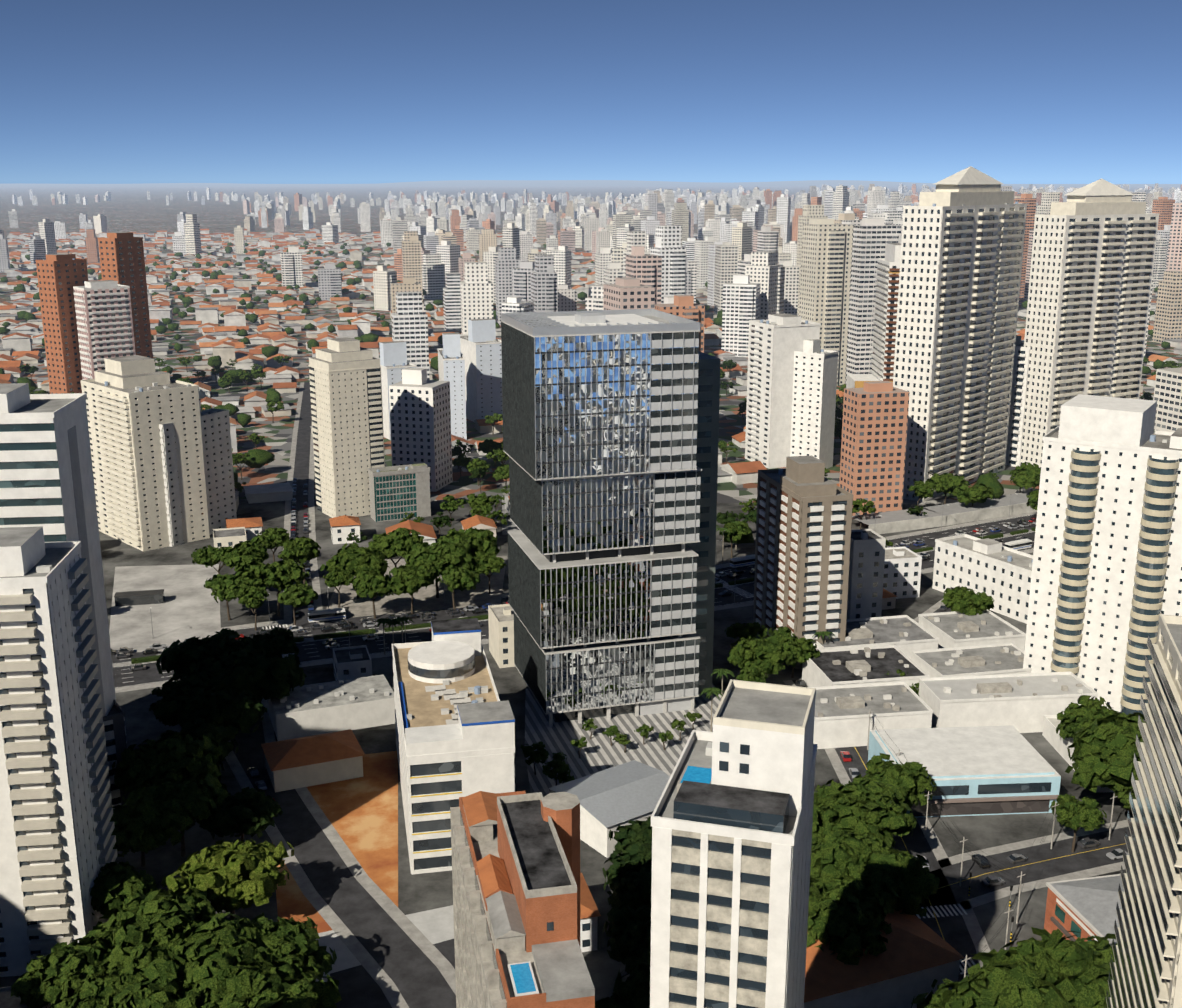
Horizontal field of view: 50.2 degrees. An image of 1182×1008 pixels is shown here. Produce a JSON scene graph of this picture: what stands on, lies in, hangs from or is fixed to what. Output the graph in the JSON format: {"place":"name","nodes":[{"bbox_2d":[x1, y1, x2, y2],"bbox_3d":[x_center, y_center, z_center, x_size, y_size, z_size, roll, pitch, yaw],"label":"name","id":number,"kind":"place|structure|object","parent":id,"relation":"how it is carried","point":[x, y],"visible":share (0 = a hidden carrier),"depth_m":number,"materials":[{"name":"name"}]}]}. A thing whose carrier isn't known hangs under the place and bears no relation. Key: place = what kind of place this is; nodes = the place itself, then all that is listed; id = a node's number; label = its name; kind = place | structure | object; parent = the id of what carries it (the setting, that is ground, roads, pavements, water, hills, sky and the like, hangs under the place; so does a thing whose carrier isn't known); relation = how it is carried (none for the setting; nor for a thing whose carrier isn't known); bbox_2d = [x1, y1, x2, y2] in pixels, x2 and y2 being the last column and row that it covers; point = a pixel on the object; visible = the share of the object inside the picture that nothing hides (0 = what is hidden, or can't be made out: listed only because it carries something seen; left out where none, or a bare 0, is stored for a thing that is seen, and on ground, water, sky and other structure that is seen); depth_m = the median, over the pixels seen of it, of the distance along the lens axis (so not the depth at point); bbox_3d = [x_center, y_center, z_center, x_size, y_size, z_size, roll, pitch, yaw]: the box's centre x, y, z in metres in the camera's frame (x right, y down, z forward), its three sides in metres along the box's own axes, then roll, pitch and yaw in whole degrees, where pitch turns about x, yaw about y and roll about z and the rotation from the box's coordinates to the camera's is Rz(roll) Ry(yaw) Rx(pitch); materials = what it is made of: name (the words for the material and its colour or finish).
{"place":"outdoors","nodes":[
{"label":"outdoors","id":0,"kind":"place"},
{"bbox_2d":[0,383,115,807],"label":"banded tower","id":1,"kind":"structure","parent":0,"point":[46,477],"depth_m":246.43,"materials":[{"name":"white concrete"}]},
{"bbox_2d":[35,254,87,393],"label":"brick tower","id":2,"kind":"structure","parent":0,"point":[59,276],"depth_m":757.02,"materials":[{"name":"brown brick"}]},
{"bbox_2d":[73,280,135,379],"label":"pink tower","id":3,"kind":"structure","parent":0,"point":[103,310],"depth_m":750.87,"materials":[{"name":"clear concrete"}]},
{"bbox_2d":[103,700,129,808],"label":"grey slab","id":4,"kind":"structure","parent":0,"point":[115,731],"depth_m":270.69,"materials":[{"name":"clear concrete"}]},
{"bbox_2d":[114,589,164,606],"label":"lot pavilion","id":5,"kind":"structure","parent":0,"point":[131,598],"depth_m":403.93,"materials":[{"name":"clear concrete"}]},
{"bbox_2d":[80,355,209,550],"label":"high-rise building","id":6,"kind":"structure","parent":0,"point":[133,402],"depth_m":465.11,"materials":[{"name":"clear concrete"}]},
{"bbox_2d":[261,729,364,791],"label":"tile roof house","id":7,"kind":"structure","parent":0,"point":[302,762],"depth_m":284.70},
{"bbox_2d":[308,337,384,517],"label":"beige tower","id":8,"kind":"structure","parent":0,"point":[346,405],"depth_m":502.26,"materials":[{"name":"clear concrete"}]},
{"bbox_2d":[377,341,416,439],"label":"slab tower","id":9,"kind":"structure","parent":0,"point":[393,359],"depth_m":659.29,"materials":[{"name":"white concrete"}]},
{"bbox_2d":[437,333,466,439],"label":"slab tower","id":10,"kind":"structure","parent":0,"point":[451,363],"depth_m":656.56,"materials":[{"name":"white concrete"}]},
{"bbox_2d":[392,618,514,874],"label":"roof garden building","id":11,"kind":"structure","parent":0,"point":[455,727],"depth_m":247.10,"materials":[{"name":"white concrete"}]},
{"bbox_2d":[460,318,502,421],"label":"slab tower","id":12,"kind":"structure","parent":0,"point":[480,346],"depth_m":702.41,"materials":[{"name":"white concrete"}]},
{"bbox_2d":[450,791,594,1007],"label":"brick tower","id":13,"kind":"structure","parent":0,"point":[516,879],"depth_m":153.47,"materials":[{"name":"orange brick"}]},
{"bbox_2d":[0,382,1145,1007],"bbox_3d":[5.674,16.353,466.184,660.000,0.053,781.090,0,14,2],"label":"ground","id":14,"kind":"structure","parent":0,"point":[368,902],"depth_m":273.60,"materials":[{"name":"concrete"}]},
{"bbox_2d":[0,526,117,976],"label":"balcony tower","id":15,"kind":"structure","parent":14,"relation":"on","point":[57,843],"depth_m":210.00,"materials":[{"name":"white concrete"}]},
{"bbox_2d":[159,400,236,546],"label":"high-rise building","id":16,"kind":"structure","parent":14,"relation":"on","point":[218,461],"depth_m":480.62,"materials":[{"name":"clear concrete"}]},
{"bbox_2d":[247,767,258,777],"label":"car","id":17,"kind":"object","parent":14,"relation":"on","point":[253,772],"visible":1,"depth_m":287.21,"materials":[{"name":"grey"}]},
{"bbox_2d":[255,780,266,789],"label":"car","id":18,"kind":"object","parent":14,"relation":"on","point":[260,784],"visible":0.79,"depth_m":281.16,"materials":[{"name":"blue metal"}]},
{"bbox_2d":[308,604,313,610],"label":"car","id":19,"kind":"object","parent":14,"relation":"on","point":[310,606],"visible":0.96,"depth_m":399.15,"materials":[{"name":"blue"}]},
{"bbox_2d":[268,675,395,740],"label":"flat roof","id":20,"kind":"object","parent":14,"relation":"on","point":[332,706],"visible":0.96,"depth_m":312.17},
{"bbox_2d":[368,463,430,521],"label":"grey office","id":21,"kind":"structure","parent":14,"relation":"on","point":[397,492],"depth_m":504.07,"materials":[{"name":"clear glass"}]},
{"bbox_2d":[650,679,816,1007],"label":"high-rise building","id":22,"kind":"structure","parent":14,"relation":"on","point":[731,819],"depth_m":133.87,"materials":[{"name":"clear concrete"}]},
{"bbox_2d":[796,680,806,686],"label":"car","id":23,"kind":"object","parent":14,"relation":"on","point":[801,683],"visible":0.83,"depth_m":338.05,"materials":[{"name":"black"}]},
{"bbox_2d":[753,455,853,668],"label":"brown tower","id":24,"kind":"structure","parent":14,"relation":"on","point":[803,535],"depth_m":348.40,"materials":[{"name":"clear concrete"}]},
{"bbox_2d":[840,751,850,760],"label":"car","id":25,"kind":"object","parent":14,"relation":"on","point":[845,755],"visible":1,"depth_m":295.34,"materials":[{"name":"red"}]},
{"bbox_2d":[848,768,859,777],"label":"car","id":26,"kind":"object","parent":14,"relation":"on","point":[854,772],"visible":0.71,"depth_m":287.10,"materials":[{"name":"silver metal"}]},
{"bbox_2d":[804,909,964,1007],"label":"red roof house","id":27,"kind":"structure","parent":14,"relation":"on","point":[916,958],"depth_m":205.15,"materials":[{"name":"tile"}]},
{"bbox_2d":[939,605,948,610],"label":"car","id":28,"kind":"object","parent":14,"relation":"on","point":[943,607],"visible":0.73,"depth_m":398.38,"materials":[{"name":"grey"}]},
{"bbox_2d":[852,491,1036,533],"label":"retaining wall","id":29,"kind":"structure","parent":14,"relation":"on","point":[904,520],"depth_m":499.99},
{"bbox_2d":[802,609,1113,792],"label":"roofs","id":30,"kind":"object","parent":14,"relation":"on","point":[963,670],"visible":0.83,"depth_m":319.81,"materials":[{"name":"concrete"}]},
{"bbox_2d":[868,725,1060,817],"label":"commercial building","id":31,"kind":"structure","parent":14,"relation":"on","point":[988,770],"depth_m":272.34,"materials":[{"name":"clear concrete"}]},
{"bbox_2d":[971,854,989,867],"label":"car","id":32,"kind":"object","parent":14,"relation":"on","point":[976,859],"visible":0.92,"depth_m":249.83,"materials":[{"name":"black"}]},
{"bbox_2d":[932,534,1032,623],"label":"white block","id":33,"kind":"structure","parent":14,"relation":"on","point":[998,572],"depth_m":401.51,"materials":[{"name":"clear concrete"}]},
{"bbox_2d":[981,876,1004,887],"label":"car","id":34,"kind":"object","parent":14,"relation":"on","point":[989,881],"visible":1,"depth_m":242.88,"materials":[{"name":"grey"}]},
{"bbox_2d":[1006,853,1027,863],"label":"car","id":35,"kind":"object","parent":14,"relation":"on","point":[1014,858],"visible":0.98,"depth_m":251.29,"materials":[{"name":"grey"}]},
{"bbox_2d":[1044,874,1123,944],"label":"building","id":36,"kind":"structure","parent":14,"relation":"on","point":[1086,907],"depth_m":219.83,"materials":[{"name":"grey concrete"}]},
{"bbox_2d":[1076,837,1099,848],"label":"car","id":37,"kind":"object","parent":14,"relation":"on","point":[1086,842],"visible":1,"depth_m":256.98,"materials":[{"name":"grey"}]},
{"bbox_2d":[1106,848,1128,859],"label":"car","id":38,"kind":"object","parent":14,"relation":"on","point":[1114,854],"visible":0.85,"depth_m":252.72,"materials":[{"name":"silver metal"}]},
{"bbox_2d":[1106,614,1181,1007],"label":"edge tower","id":39,"kind":"structure","parent":14,"relation":"on","point":[1146,968],"depth_m":145.05,"materials":[{"name":"beige concrete"}]},
{"bbox_2d":[111,511,1036,692],"bbox_3d":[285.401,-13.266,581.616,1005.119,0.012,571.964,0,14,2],"label":"avenue road","id":40,"kind":"structure","parent":0,"point":[312,652],"depth_m":385.43,"materials":[{"name":"asphalt"}]},
{"bbox_2d":[115,652,129,658],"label":"car","id":41,"kind":"object","parent":40,"relation":"on","point":[121,655],"visible":1,"depth_m":358.85,"materials":[{"name":"grey"}]},
{"bbox_2d":[116,647,133,653],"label":"car","id":42,"kind":"object","parent":40,"relation":"on","point":[126,650],"visible":0.85,"depth_m":362.12,"materials":[{"name":"grey"}]},
{"bbox_2d":[129,663,145,670],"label":"car","id":43,"kind":"object","parent":40,"relation":"on","point":[139,666],"visible":1,"depth_m":349.78,"materials":[{"name":"grey"}]},
{"bbox_2d":[142,648,157,654],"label":"car","id":44,"kind":"object","parent":40,"relation":"on","point":[149,651],"visible":1,"depth_m":361.64,"materials":[{"name":"black"}]},
{"bbox_2d":[149,643,165,649],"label":"car","id":45,"kind":"object","parent":40,"relation":"on","point":[156,646],"visible":0.79,"depth_m":365.33,"materials":[{"name":"silver metal"}]},
{"bbox_2d":[256,629,269,634],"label":"car","id":46,"kind":"object","parent":40,"relation":"on","point":[262,631],"visible":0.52,"depth_m":376.46,"materials":[{"name":"black"}]},
{"bbox_2d":[287,625,302,630],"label":"car","id":47,"kind":"object","parent":40,"relation":"on","point":[294,628],"visible":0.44,"depth_m":379.69,"materials":[{"name":"white"}]},
{"bbox_2d":[294,629,308,634],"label":"car","id":48,"kind":"object","parent":40,"relation":"on","point":[299,631],"visible":1,"depth_m":377.38,"materials":[{"name":"grey"}]},
{"bbox_2d":[310,623,324,629],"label":"car","id":49,"kind":"object","parent":40,"relation":"on","point":[315,626],"visible":0.83,"depth_m":381.86,"materials":[{"name":"grey"}]},
{"bbox_2d":[308,608,345,622],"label":"bus","id":50,"kind":"object","parent":40,"relation":"on","point":[326,614],"visible":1,"depth_m":388.46,"materials":[{"name":"white metal"}]},
{"bbox_2d":[321,625,335,631],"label":"car","id":51,"kind":"object","parent":40,"relation":"on","point":[326,628],"visible":1,"depth_m":379.77,"materials":[{"name":"black"}]},
{"bbox_2d":[322,639,336,645],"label":"car","id":52,"kind":"object","parent":40,"relation":"on","point":[327,642],"visible":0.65,"depth_m":368.79,"materials":[{"name":"grey"}]},
{"bbox_2d":[325,642,339,649],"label":"car","id":53,"kind":"object","parent":40,"relation":"on","point":[332,645],"visible":0.98,"depth_m":365.98,"materials":[{"name":"silver metal"}]},
{"bbox_2d":[337,620,352,626],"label":"car","id":54,"kind":"object","parent":40,"relation":"on","point":[341,623],"visible":0.73,"depth_m":384.55,"materials":[{"name":"black"}]},
{"bbox_2d":[341,623,355,629],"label":"car","id":55,"kind":"object","parent":40,"relation":"on","point":[346,626],"visible":0.98,"depth_m":381.73,"materials":[{"name":"black"}]},
{"bbox_2d":[358,618,372,624],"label":"car","id":56,"kind":"object","parent":40,"relation":"on","point":[362,621],"visible":0.67,"depth_m":386.36,"materials":[{"name":"grey"}]},
{"bbox_2d":[362,634,378,640],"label":"car","id":57,"kind":"object","parent":40,"relation":"on","point":[370,637],"visible":1,"depth_m":372.59,"materials":[{"name":"white"}]},
{"bbox_2d":[363,621,377,627],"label":"car","id":58,"kind":"object","parent":40,"relation":"on","point":[368,624],"visible":0.94,"depth_m":383.65,"materials":[{"name":"silver metal"}]},
{"bbox_2d":[386,615,399,618],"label":"car","id":59,"kind":"object","parent":40,"relation":"on","point":[391,616],"visible":0.4,"depth_m":389.06,"materials":[{"name":"black"}]},
{"bbox_2d":[403,613,418,617],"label":"car","id":60,"kind":"object","parent":40,"relation":"on","point":[409,615],"visible":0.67,"depth_m":390.95,"materials":[{"name":"black"}]},
{"bbox_2d":[420,615,434,620],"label":"car","id":61,"kind":"object","parent":40,"relation":"on","point":[425,617],"visible":1,"depth_m":389.29,"materials":[{"name":"grey"}]},
{"bbox_2d":[421,611,435,615],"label":"car","id":62,"kind":"object","parent":40,"relation":"on","point":[429,613],"visible":0.71,"depth_m":392.94,"materials":[{"name":"black"}]},
{"bbox_2d":[445,608,458,613],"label":"car","id":63,"kind":"object","parent":40,"relation":"on","point":[448,610],"visible":0.65,"depth_m":395.47,"materials":[{"name":"grey"}]},
{"bbox_2d":[449,610,463,616],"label":"car","id":64,"kind":"object","parent":40,"relation":"on","point":[454,613],"visible":1,"depth_m":392.80,"materials":[{"name":"grey"}]},
{"bbox_2d":[464,605,477,611],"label":"car","id":65,"kind":"object","parent":40,"relation":"on","point":[469,608],"visible":0.81,"depth_m":397.88,"materials":[{"name":"silver metal"}]},
{"bbox_2d":[472,608,486,613],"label":"car","id":66,"kind":"object","parent":40,"relation":"on","point":[477,610],"visible":1,"depth_m":395.60,"materials":[{"name":"black"}]},
{"bbox_2d":[482,603,494,608],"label":"car","id":67,"kind":"object","parent":40,"relation":"on","point":[486,605],"visible":0.65,"depth_m":400.19,"materials":[{"name":"blue"}]},
{"bbox_2d":[131,527,1035,663],"bbox_3d":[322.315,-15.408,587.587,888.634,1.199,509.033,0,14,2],"label":"median hedge","id":68,"kind":"object","parent":40,"relation":"on","point":[325,636],"visible":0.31,"depth_m":381.17,"materials":[{"name":"green plant"}]},
{"bbox_2d":[716,572,728,577],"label":"car","id":69,"kind":"object","parent":40,"relation":"on","point":[720,574],"visible":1,"depth_m":432.34,"materials":[{"name":"white"}]},
{"bbox_2d":[718,590,731,596],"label":"car","id":70,"kind":"object","parent":40,"relation":"on","point":[724,593],"visible":1,"depth_m":412.42,"materials":[{"name":"grey"}]},
{"bbox_2d":[728,572,741,578],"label":"car","id":71,"kind":"object","parent":40,"relation":"on","point":[733,575],"visible":0.98,"depth_m":430.84,"materials":[{"name":"black"}]},
{"bbox_2d":[733,569,744,573],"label":"car","id":72,"kind":"object","parent":40,"relation":"on","point":[737,571],"visible":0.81,"depth_m":435.55,"materials":[{"name":"black"}]},
{"bbox_2d":[730,555,754,567],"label":"bus","id":73,"kind":"object","parent":40,"relation":"on","point":[741,561],"visible":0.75,"depth_m":443.01,"materials":[{"name":"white metal"}]},
{"bbox_2d":[901,540,911,544],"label":"car","id":74,"kind":"object","parent":40,"relation":"on","point":[905,542],"visible":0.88,"depth_m":469.98,"materials":[{"name":"white"}]},
{"bbox_2d":[913,541,924,546],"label":"car","id":75,"kind":"object","parent":40,"relation":"on","point":[918,543],"visible":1,"depth_m":468.61,"materials":[{"name":"blue"}]},
{"bbox_2d":[922,555,930,560],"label":"car","id":76,"kind":"object","parent":40,"relation":"on","point":[924,557],"visible":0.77,"depth_m":450.94,"materials":[{"name":"black"}]},
{"bbox_2d":[955,530,966,534],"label":"car","id":77,"kind":"object","parent":40,"relation":"on","point":[958,532],"visible":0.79,"depth_m":482.67,"materials":[{"name":"white"}]},
{"bbox_2d":[976,530,987,534],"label":"car","id":78,"kind":"object","parent":40,"relation":"on","point":[979,532],"visible":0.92,"depth_m":483.71,"materials":[{"name":"white"}]},
{"bbox_2d":[990,528,1001,532],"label":"car","id":79,"kind":"object","parent":40,"relation":"on","point":[994,530],"visible":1,"depth_m":487.12,"materials":[{"name":"blue"}]},
{"bbox_2d":[1008,524,1018,529],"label":"car","id":80,"kind":"object","parent":40,"relation":"on","point":[1012,526],"visible":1,"depth_m":491.34,"materials":[{"name":"silver metal"}]},
{"bbox_2d":[1005,539,1031,549],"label":"bus","id":81,"kind":"object","parent":40,"relation":"on","point":[1020,544],"visible":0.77,"depth_m":462.99,"materials":[{"name":"white metal"}]},
{"bbox_2d":[1019,522,1030,527],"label":"car","id":82,"kind":"object","parent":40,"relation":"on","point":[1024,524],"visible":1,"depth_m":494.40,"materials":[{"name":"silver metal"}]},
{"bbox_2d":[0,180,1180,185],"bbox_3d":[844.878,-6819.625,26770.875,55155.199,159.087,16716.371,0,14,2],"label":"hills","id":83,"kind":"structure","parent":0,"point":[612,183],"depth_m":31136.38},
{"bbox_2d":[0,186,1181,503],"bbox_3d":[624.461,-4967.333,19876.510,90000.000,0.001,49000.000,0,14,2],"label":"ground","id":84,"kind":"structure","parent":0,"point":[130,208],"depth_m":2186.75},
{"bbox_2d":[98,232,152,357],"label":"brick tower","id":85,"kind":"structure","parent":84,"relation":"on","point":[122,259],"depth_m":788.51,"materials":[{"name":"brown brick"}]},
{"bbox_2d":[0,515,921,1007],"bbox_3d":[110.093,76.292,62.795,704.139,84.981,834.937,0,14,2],"label":"low-rise buildings","id":86,"kind":"structure","parent":84,"relation":"on","point":[882,577],"depth_m":376.88,"materials":[{"name":"white concrete"}]},
{"bbox_2d":[10,394,1145,1007],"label":"tree foliage","id":87,"kind":"object","parent":84,"relation":"on","point":[148,944],"visible":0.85,"depth_m":238.38,"materials":[{"name":"plant"}]},
{"bbox_2d":[0,241,1169,543],"bbox_3d":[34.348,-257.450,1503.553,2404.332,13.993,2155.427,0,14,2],"label":"tree foliage","id":88,"kind":"object","parent":84,"relation":"on","point":[258,457],"visible":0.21,"depth_m":1160.74,"materials":[{"name":"plant"}]},
{"bbox_2d":[0,183,1181,518],"bbox_3d":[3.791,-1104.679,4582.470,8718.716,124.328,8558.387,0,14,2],"label":"city","id":89,"kind":"object","parent":84,"relation":"on","point":[814,253],"visible":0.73,"depth_m":1129.65},
{"bbox_2d":[0,228,1181,545],"bbox_3d":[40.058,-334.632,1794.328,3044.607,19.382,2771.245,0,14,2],"label":"houses","id":90,"kind":"structure","parent":84,"relation":"on","point":[16,352],"depth_m":1193.34,"materials":[{"name":"paint"}]},
{"bbox_2d":[19,356,1180,557],"bbox_3d":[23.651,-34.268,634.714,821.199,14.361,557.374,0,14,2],"label":"tree foliage","id":91,"kind":"object","parent":84,"relation":"on","point":[481,504],"visible":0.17,"depth_m":532.94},
{"bbox_2d":[150,493,1116,976],"bbox_3d":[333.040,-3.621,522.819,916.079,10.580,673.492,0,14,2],"label":"utility poles","id":92,"kind":"object","parent":84,"relation":"on","point":[924,795],"visible":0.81,"depth_m":243.12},
{"bbox_2d":[745,314,820,468],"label":"white tower","id":93,"kind":"structure","parent":84,"relation":"on","point":[775,341],"depth_m":591.19,"materials":[{"name":"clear concrete"}]},
{"bbox_2d":[790,339,838,468],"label":"white tower","id":94,"kind":"structure","parent":84,"relation":"on","point":[814,398],"depth_m":586.46,"materials":[{"name":"clear concrete"}]},
{"bbox_2d":[893,166,1026,501],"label":"pyramid tower","id":95,"kind":"structure","parent":84,"relation":"on","point":[962,241],"depth_m":532.49,"materials":[{"name":"white concrete"}]},
{"bbox_2d":[1020,178,1159,467],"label":"pyramid tower","id":96,"kind":"structure","parent":84,"relation":"on","point":[1092,262],"depth_m":579.43,"materials":[{"name":"white concrete"}]},
{"bbox_2d":[0,0,1181,183],"label":"sky","id":97,"kind":"structure","parent":0,"point":[92,91],"materials":[{"name":"blue"}]},
{"bbox_2d":[548,760,669,857],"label":"metal roof hall","id":98,"kind":"structure","parent":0,"point":[614,797],"depth_m":261.48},
{"bbox_2d":[501,309,720,726],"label":"glass tower","id":99,"kind":"structure","parent":0,"point":[610,431],"depth_m":306.96,"materials":[{"name":"black glass"}]},
{"bbox_2d":[846,235,901,387],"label":"building","id":100,"kind":"structure","parent":0,"point":[885,311],"depth_m":631.11,"materials":[{"name":"beige concrete"}]},
{"bbox_2d":[1005,335,1030,466],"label":"white balcony tower","id":101,"kind":"structure","parent":0,"point":[1017,403],"depth_m":592.51,"materials":[{"name":"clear concrete"}]},
{"bbox_2d":[1023,394,1181,719],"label":"curved balcony tower","id":102,"kind":"structure","parent":0,"point":[1106,584],"depth_m":315.90,"materials":[{"name":"white concrete"}]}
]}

